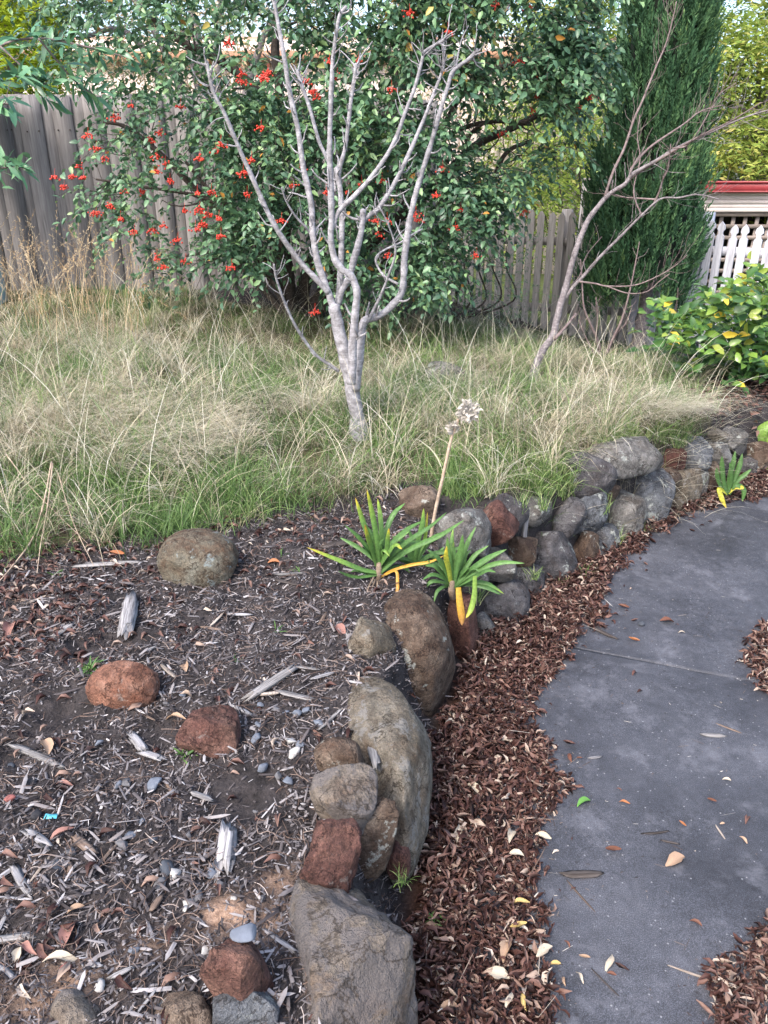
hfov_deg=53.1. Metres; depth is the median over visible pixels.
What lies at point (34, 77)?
edge shrub
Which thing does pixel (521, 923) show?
fallen leaf
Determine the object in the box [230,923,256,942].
stone
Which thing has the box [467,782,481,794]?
fallen leaf
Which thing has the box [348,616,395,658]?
rock
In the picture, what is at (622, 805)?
path crumbs
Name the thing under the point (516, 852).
fallen leaf
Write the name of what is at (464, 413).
dried flower stalk
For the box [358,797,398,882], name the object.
rock
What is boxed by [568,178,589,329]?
fence post
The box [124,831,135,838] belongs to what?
stone
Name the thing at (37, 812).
stone
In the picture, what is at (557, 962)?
fallen leaf
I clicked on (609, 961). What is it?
fallen leaf
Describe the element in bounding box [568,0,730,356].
cypress tree
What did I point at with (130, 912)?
stone
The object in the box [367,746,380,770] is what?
leaf
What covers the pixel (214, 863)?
stone
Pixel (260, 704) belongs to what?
stone
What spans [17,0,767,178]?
sky
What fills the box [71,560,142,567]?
wood piece
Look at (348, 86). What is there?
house
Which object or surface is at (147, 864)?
fallen needles
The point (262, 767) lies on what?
stone
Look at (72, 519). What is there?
dry stalk
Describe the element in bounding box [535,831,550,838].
fallen leaf
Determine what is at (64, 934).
fallen leaf
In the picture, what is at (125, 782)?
stone
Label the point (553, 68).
berry shrub
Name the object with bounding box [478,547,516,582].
rock
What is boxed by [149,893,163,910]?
wood piece
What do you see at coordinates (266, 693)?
wood piece
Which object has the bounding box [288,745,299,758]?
stone
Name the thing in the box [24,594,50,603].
wood piece
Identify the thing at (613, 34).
backdrop tree
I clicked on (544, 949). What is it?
fallen leaf
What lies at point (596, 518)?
rock
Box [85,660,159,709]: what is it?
rock
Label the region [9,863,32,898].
wood piece
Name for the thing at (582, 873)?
fallen leaf
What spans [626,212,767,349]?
picket fence
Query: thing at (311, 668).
wood piece
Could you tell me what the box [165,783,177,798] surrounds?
wood piece
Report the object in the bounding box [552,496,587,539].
rock
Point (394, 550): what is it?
strap leaved plant
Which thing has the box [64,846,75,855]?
stone
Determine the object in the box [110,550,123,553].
fallen leaf
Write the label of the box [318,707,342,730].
wood piece
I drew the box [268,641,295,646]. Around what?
wood piece
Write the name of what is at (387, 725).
rock
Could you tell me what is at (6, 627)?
fallen leaf
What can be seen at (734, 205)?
carport
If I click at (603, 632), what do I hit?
wood piece
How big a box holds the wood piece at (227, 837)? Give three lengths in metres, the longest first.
0.170 x 0.043 x 0.017 m
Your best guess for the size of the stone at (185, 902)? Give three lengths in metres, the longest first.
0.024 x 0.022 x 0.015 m
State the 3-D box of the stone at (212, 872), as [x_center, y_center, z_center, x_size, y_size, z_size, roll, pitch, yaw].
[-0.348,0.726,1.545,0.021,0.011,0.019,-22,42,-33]
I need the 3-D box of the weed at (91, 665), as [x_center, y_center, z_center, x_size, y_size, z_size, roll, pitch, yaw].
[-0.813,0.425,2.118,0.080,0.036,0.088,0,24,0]
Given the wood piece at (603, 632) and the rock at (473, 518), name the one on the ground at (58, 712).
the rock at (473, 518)
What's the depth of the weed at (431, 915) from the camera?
1.76 m
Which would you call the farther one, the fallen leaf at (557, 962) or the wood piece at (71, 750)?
the wood piece at (71, 750)
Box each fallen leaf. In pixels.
[2,621,14,634]
[11,947,20,960]
[20,940,36,954]
[40,738,53,753]
[42,950,76,961]
[50,826,73,841]
[55,779,72,785]
[58,921,75,947]
[67,903,83,913]
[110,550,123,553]
[166,712,185,718]
[180,661,187,671]
[268,558,279,562]
[333,623,345,634]
[438,1000,457,1012]
[454,824,461,844]
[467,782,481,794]
[486,966,509,978]
[500,940,511,962]
[505,992,513,1007]
[508,828,515,842]
[509,849,523,855]
[510,921,526,926]
[514,897,529,902]
[521,993,526,1010]
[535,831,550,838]
[536,943,552,956]
[550,960,560,964]
[577,796,590,806]
[577,972,583,983]
[579,954,589,957]
[605,846,620,850]
[605,954,613,971]
[660,616,673,621]
[665,851,684,866]
[690,919,701,925]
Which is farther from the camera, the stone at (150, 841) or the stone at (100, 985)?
the stone at (150, 841)
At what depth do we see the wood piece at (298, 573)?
2.63 m
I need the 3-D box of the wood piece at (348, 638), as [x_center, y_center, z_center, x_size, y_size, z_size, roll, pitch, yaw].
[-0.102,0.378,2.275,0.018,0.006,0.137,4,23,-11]
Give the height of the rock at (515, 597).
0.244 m
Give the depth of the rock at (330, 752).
1.76 m
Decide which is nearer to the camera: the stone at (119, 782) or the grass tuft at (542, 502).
the stone at (119, 782)
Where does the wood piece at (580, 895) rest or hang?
on the path
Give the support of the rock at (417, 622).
on the ground at (58, 712)
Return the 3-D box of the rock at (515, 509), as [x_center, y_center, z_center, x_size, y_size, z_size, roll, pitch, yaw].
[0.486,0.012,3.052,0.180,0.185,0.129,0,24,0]
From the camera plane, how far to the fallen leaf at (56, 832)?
1.61 m
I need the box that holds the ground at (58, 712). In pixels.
[0,266,767,1023]
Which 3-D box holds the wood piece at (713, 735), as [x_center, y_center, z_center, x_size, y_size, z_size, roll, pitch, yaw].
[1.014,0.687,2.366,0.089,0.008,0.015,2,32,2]
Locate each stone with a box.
[4,794,15,801]
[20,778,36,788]
[30,808,41,819]
[51,859,62,869]
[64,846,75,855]
[94,978,104,992]
[113,780,121,788]
[115,838,128,851]
[121,777,130,786]
[123,909,136,921]
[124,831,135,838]
[127,947,139,953]
[143,835,155,843]
[146,777,161,792]
[153,877,165,890]
[160,859,173,876]
[169,868,181,879]
[183,898,193,906]
[194,890,202,901]
[201,946,207,954]
[207,868,215,878]
[211,860,217,868]
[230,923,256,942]
[251,733,260,743]
[257,702,263,706]
[257,763,267,772]
[274,771,281,779]
[282,776,292,784]
[286,738,296,743]
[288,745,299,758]
[292,710,301,716]
[296,740,303,746]
[302,707,309,713]
[313,720,322,727]
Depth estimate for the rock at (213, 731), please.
1.86 m
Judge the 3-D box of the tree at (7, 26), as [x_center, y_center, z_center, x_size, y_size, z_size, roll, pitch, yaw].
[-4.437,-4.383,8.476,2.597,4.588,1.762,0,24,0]
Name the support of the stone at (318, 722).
on the ground at (58, 712)
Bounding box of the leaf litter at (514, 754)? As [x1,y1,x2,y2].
[401,466,767,1023]
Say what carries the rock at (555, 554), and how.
on the ground at (58, 712)
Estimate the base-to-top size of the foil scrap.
0.005 m
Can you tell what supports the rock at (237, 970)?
on the ground at (58, 712)
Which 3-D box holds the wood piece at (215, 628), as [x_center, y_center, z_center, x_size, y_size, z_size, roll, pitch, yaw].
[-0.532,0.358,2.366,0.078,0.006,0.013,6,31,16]
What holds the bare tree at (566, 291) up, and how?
on the ground at (58, 712)
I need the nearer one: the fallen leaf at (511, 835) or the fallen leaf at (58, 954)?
the fallen leaf at (58, 954)
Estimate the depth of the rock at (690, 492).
3.92 m
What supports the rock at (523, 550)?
on the rock at (531, 585)
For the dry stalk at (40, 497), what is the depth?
3.04 m
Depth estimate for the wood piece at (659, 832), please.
2.02 m
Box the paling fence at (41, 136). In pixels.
[0,94,438,297]
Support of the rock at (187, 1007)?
on the ground at (58, 712)
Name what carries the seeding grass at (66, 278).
on the ground at (58, 712)
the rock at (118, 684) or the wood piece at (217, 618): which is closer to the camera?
the rock at (118, 684)
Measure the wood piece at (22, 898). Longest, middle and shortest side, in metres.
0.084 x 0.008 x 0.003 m
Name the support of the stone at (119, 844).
on the ground at (58, 712)
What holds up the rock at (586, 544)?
on the ground at (58, 712)
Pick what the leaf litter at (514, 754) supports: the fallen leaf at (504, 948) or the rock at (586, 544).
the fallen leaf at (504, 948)
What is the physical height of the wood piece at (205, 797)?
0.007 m
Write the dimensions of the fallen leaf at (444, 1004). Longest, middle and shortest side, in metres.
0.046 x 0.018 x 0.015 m
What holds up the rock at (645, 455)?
on the ground at (58, 712)
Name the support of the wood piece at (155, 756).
on the ground at (58, 712)
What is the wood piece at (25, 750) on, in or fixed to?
on the ground at (58, 712)
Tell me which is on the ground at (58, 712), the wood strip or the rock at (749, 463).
the rock at (749, 463)
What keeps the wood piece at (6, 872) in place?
on the ground at (58, 712)
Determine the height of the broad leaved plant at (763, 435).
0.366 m
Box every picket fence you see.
[434,209,690,343]
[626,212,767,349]
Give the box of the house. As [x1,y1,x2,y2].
[23,36,616,274]
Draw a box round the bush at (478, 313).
[397,223,558,327]
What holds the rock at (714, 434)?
on the ground at (58, 712)
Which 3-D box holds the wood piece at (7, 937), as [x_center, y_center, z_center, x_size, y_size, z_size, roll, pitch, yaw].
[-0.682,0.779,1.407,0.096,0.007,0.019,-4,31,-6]
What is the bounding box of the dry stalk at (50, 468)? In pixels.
[0,461,52,580]
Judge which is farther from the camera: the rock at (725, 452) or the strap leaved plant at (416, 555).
the rock at (725, 452)
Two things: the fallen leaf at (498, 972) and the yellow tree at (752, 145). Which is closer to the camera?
the fallen leaf at (498, 972)
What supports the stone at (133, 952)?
on the ground at (58, 712)
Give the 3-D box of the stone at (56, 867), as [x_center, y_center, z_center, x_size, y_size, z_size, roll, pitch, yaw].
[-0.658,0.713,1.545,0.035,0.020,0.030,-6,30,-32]
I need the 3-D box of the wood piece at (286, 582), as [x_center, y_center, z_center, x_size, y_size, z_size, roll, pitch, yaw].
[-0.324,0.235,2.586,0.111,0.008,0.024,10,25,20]
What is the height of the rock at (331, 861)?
0.163 m
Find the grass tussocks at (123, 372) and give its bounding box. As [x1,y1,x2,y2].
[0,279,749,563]
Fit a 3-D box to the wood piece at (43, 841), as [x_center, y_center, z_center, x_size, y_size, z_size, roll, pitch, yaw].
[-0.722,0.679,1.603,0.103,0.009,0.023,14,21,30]
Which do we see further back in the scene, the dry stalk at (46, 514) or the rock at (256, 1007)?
the dry stalk at (46, 514)
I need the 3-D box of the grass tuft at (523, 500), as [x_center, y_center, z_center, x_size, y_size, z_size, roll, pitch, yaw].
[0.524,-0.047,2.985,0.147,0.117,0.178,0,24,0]
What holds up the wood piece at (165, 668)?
on the ground at (58, 712)
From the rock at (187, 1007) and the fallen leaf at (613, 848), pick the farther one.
the fallen leaf at (613, 848)
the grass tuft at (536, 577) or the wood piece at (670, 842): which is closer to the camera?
the wood piece at (670, 842)
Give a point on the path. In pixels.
(715, 883)
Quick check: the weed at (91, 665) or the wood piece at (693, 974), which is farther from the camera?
the weed at (91, 665)
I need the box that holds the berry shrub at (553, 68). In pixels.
[1,0,644,341]
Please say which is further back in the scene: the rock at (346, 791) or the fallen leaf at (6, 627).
the fallen leaf at (6, 627)
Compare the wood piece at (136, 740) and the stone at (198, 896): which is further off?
the wood piece at (136, 740)
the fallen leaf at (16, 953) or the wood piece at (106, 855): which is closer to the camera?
the fallen leaf at (16, 953)
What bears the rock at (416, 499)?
on the ground at (58, 712)
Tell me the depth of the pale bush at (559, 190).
8.05 m
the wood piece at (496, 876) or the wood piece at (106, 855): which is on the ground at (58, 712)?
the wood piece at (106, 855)
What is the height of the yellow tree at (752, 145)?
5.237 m
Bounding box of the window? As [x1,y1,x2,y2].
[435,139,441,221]
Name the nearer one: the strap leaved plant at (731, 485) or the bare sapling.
the strap leaved plant at (731, 485)
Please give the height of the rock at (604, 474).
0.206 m
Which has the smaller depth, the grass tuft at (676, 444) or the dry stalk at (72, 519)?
the dry stalk at (72, 519)
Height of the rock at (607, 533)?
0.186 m
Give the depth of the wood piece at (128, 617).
2.38 m
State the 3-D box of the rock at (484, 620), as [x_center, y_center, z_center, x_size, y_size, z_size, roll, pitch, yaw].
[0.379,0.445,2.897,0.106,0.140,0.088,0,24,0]
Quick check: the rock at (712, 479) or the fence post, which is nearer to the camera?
the rock at (712, 479)
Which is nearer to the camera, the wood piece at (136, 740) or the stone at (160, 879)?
the stone at (160, 879)
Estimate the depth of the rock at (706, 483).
4.03 m
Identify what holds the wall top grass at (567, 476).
on the ground at (58, 712)
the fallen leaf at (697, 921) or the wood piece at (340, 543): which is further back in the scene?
the wood piece at (340, 543)
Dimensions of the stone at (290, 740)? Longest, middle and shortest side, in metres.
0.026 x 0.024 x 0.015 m
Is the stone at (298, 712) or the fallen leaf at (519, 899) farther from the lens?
the stone at (298, 712)
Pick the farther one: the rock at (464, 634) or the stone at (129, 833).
the rock at (464, 634)
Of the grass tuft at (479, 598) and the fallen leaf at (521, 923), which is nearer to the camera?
the fallen leaf at (521, 923)
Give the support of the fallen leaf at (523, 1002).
on the leaf litter at (514, 754)
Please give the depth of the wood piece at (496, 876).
1.88 m
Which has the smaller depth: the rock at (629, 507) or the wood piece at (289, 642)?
the wood piece at (289, 642)
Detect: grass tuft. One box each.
[391,864,419,892]
[465,578,487,605]
[510,487,531,512]
[521,565,544,580]
[528,482,554,511]
[604,493,614,514]
[615,527,626,544]
[670,429,687,448]
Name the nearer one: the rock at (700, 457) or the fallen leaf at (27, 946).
the fallen leaf at (27, 946)
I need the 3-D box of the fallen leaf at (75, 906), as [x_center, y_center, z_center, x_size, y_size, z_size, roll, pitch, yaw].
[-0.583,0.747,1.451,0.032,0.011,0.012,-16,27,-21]
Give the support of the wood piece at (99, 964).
on the ground at (58, 712)
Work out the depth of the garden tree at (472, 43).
11.03 m
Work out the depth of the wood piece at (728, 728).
2.40 m
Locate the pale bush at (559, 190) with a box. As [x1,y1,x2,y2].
[479,73,623,313]
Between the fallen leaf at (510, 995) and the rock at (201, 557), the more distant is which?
the rock at (201, 557)
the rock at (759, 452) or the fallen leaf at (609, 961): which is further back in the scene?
the rock at (759, 452)
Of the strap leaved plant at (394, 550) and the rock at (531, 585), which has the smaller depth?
the strap leaved plant at (394, 550)
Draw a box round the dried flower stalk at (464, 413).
[429,398,482,544]
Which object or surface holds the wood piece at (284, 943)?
on the ground at (58, 712)
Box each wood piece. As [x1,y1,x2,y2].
[0,868,10,877]
[0,896,32,899]
[0,903,12,929]
[0,932,36,943]
[0,964,15,977]
[6,743,65,769]
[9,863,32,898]
[19,827,52,849]
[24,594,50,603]
[30,857,49,881]
[50,622,73,637]
[62,745,99,766]
[66,861,73,875]
[70,831,98,855]
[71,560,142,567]
[90,962,103,967]
[100,844,116,863]
[106,965,134,978]
[117,590,138,639]
[125,731,147,750]
[135,750,167,760]
[137,990,155,1012]
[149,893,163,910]
[160,664,175,677]
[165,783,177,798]
[169,638,183,650]
[188,790,214,801]
[200,626,221,630]
[210,612,223,625]
[214,820,236,882]
[227,613,253,615]
[229,703,251,714]
[240,662,297,701]
[260,691,278,695]
[262,928,295,950]
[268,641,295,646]
[274,578,298,584]
[274,689,319,701]
[275,572,308,574]
[293,666,319,669]
[309,672,334,679]
[318,612,326,624]
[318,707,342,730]
[319,537,365,549]
[346,628,350,652]
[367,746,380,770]
[458,866,504,877]
[503,870,531,896]
[512,938,542,949]
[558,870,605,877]
[566,879,594,911]
[589,624,618,638]
[591,968,618,995]
[641,830,668,833]
[660,839,680,844]
[667,964,764,997]
[700,733,727,736]
[716,723,740,732]
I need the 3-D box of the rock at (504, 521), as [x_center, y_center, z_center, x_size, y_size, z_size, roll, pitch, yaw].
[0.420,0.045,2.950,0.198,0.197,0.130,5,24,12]
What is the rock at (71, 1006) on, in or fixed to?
on the ground at (58, 712)
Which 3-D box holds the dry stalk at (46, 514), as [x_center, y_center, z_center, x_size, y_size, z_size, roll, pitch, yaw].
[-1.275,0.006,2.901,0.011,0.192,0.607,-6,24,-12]
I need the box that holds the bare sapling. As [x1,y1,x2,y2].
[572,242,647,359]
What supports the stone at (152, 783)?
on the ground at (58, 712)
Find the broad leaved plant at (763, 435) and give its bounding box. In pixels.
[757,421,767,468]
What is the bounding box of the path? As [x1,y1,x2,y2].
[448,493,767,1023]
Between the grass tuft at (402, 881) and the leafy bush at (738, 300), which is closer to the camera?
the grass tuft at (402, 881)
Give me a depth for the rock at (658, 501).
3.73 m
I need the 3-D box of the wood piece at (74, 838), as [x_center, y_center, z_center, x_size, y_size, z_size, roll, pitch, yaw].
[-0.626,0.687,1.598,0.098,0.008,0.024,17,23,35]
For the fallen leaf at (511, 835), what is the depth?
1.97 m
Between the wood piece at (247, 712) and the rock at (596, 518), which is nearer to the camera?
the wood piece at (247, 712)
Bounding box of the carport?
[693,179,767,303]
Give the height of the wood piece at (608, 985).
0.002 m
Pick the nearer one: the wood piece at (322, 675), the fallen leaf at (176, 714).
the fallen leaf at (176, 714)
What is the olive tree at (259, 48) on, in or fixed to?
on the ground at (58, 712)
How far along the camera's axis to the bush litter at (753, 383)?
4.53 m
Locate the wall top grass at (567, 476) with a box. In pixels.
[426,414,708,499]
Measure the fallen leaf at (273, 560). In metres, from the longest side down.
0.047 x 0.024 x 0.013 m
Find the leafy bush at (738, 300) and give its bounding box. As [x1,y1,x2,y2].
[625,250,767,396]
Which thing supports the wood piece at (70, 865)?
on the ground at (58, 712)
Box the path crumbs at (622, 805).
[527,528,767,1023]
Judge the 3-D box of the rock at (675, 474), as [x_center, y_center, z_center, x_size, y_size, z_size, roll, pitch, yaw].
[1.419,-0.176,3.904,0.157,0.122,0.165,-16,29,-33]
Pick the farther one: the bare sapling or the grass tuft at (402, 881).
the bare sapling
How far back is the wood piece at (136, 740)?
1.89 m
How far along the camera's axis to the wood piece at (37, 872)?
1.54 m
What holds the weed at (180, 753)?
on the ground at (58, 712)
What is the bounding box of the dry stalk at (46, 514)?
[37,463,53,572]
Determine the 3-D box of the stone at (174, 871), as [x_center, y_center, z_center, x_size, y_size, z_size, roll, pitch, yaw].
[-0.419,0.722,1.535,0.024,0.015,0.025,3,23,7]
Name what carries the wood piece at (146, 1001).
on the ground at (58, 712)
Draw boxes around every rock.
[50,988,100,1023]
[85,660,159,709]
[154,991,212,1023]
[156,528,238,587]
[175,705,240,758]
[199,938,273,1000]
[212,991,279,1023]
[286,878,417,1023]
[299,818,361,892]
[309,762,377,834]
[314,737,363,771]
[347,675,432,886]
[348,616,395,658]
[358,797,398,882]
[384,588,455,716]
[386,840,410,879]
[398,485,440,517]
[425,361,465,383]
[436,507,491,557]
[447,592,477,659]
[462,566,488,594]
[477,611,497,635]
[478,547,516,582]
[483,499,519,546]
[484,493,529,530]
[484,579,530,623]
[508,536,537,566]
[514,564,544,595]
[525,496,552,527]
[534,531,578,582]
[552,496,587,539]
[565,450,617,498]
[573,530,598,562]
[577,492,608,534]
[586,436,663,478]
[596,523,620,553]
[607,484,620,505]
[609,489,647,539]
[634,468,675,524]
[660,466,681,485]
[663,448,686,470]
[671,468,702,510]
[685,435,713,471]
[700,470,709,502]
[707,428,728,442]
[707,461,721,492]
[709,442,731,468]
[722,425,748,455]
[735,456,757,475]
[747,441,767,469]
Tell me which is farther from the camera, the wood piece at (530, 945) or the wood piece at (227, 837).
the wood piece at (530, 945)
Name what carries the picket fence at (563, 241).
on the ground at (58, 712)
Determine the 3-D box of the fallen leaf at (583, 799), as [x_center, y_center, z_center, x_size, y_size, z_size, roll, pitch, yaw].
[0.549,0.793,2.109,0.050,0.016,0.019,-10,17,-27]
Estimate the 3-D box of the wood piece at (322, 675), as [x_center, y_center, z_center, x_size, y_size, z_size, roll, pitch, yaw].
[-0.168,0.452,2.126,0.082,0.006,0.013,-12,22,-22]
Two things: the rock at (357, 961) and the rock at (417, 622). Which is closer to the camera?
the rock at (357, 961)
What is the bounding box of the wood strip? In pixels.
[521,518,528,536]
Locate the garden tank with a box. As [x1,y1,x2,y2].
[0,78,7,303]
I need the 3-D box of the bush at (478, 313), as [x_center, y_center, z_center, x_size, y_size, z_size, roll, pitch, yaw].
[0.766,-1.851,6.333,1.489,1.018,1.805,0,24,0]
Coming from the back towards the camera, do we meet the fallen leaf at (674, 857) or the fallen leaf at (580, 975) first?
the fallen leaf at (674, 857)
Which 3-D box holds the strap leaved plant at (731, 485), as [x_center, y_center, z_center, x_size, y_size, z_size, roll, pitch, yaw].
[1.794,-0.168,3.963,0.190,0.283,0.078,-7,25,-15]
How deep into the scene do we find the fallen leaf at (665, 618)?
2.97 m
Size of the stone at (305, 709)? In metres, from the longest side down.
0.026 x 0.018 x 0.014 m
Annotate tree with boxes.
[0,0,85,96]
[13,0,487,94]
[186,0,488,440]
[290,1,617,226]
[459,0,631,278]
[528,0,767,380]
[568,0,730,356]
[616,0,767,228]
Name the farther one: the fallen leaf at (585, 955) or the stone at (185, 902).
the fallen leaf at (585, 955)
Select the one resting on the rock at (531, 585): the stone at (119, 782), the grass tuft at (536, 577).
the grass tuft at (536, 577)
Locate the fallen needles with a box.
[0,485,444,1023]
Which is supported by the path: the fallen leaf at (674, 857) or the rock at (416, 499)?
the fallen leaf at (674, 857)
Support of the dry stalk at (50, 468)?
on the ground at (58, 712)
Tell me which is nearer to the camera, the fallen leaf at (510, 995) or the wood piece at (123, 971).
the wood piece at (123, 971)
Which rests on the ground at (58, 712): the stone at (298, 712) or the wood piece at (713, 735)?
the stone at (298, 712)
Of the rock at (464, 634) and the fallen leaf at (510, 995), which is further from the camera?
the rock at (464, 634)
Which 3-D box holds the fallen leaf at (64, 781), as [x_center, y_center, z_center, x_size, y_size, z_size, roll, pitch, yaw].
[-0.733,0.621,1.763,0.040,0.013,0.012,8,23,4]
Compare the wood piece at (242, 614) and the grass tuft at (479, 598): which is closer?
the wood piece at (242, 614)
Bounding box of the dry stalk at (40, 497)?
[6,454,86,542]
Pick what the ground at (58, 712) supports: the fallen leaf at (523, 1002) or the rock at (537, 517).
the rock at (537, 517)
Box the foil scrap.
[44,814,57,818]
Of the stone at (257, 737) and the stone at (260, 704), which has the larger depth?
the stone at (260, 704)
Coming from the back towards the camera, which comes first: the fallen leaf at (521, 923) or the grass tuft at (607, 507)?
the grass tuft at (607, 507)
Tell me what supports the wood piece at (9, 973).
on the ground at (58, 712)
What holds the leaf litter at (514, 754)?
on the ground at (58, 712)
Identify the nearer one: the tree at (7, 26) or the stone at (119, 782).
the stone at (119, 782)
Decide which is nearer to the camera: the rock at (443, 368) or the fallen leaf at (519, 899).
the fallen leaf at (519, 899)
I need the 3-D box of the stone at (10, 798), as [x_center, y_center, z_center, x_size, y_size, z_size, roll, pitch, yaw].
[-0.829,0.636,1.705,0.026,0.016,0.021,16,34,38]
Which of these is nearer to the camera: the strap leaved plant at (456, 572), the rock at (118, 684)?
the rock at (118, 684)
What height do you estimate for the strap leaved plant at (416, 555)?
0.279 m
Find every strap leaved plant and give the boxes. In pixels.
[307,491,463,591]
[388,509,469,569]
[423,527,522,624]
[715,451,750,506]
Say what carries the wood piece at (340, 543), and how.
on the ground at (58, 712)
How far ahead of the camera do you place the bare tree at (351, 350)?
3.25 m
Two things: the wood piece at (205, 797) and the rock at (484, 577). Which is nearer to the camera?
the wood piece at (205, 797)
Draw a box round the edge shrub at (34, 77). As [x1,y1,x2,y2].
[0,19,141,190]
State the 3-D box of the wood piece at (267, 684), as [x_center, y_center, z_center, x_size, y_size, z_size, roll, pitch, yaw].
[-0.310,0.466,2.104,0.035,0.013,0.212,20,33,36]
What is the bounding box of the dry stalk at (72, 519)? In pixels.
[57,472,93,565]
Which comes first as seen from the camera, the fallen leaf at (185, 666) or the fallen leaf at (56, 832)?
the fallen leaf at (56, 832)
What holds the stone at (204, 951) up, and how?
on the ground at (58, 712)
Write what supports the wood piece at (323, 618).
on the ground at (58, 712)
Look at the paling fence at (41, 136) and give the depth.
6.74 m
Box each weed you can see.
[78,655,105,676]
[172,747,197,765]
[426,911,445,925]
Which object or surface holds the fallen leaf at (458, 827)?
on the leaf litter at (514, 754)
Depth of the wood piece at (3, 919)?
1.44 m
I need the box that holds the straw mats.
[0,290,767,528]
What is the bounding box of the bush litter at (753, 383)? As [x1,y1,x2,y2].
[664,369,767,475]
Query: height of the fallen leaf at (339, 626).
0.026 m
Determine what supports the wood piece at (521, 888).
on the leaf litter at (514, 754)
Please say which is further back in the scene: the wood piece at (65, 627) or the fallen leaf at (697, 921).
the wood piece at (65, 627)
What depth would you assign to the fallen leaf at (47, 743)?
1.85 m
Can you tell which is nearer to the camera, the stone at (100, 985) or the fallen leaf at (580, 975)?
the stone at (100, 985)
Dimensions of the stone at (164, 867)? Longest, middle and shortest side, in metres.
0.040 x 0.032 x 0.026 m
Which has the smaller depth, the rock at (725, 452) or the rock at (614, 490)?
the rock at (614, 490)
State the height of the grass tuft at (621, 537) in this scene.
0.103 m
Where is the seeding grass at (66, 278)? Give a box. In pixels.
[0,204,212,352]
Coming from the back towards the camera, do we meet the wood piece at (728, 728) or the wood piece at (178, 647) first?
the wood piece at (728, 728)
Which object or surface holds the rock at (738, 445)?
on the ground at (58, 712)
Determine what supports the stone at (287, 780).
on the ground at (58, 712)
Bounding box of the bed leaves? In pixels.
[0,484,415,1023]
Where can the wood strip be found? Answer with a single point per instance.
(524, 529)
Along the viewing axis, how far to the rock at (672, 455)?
3.86 m

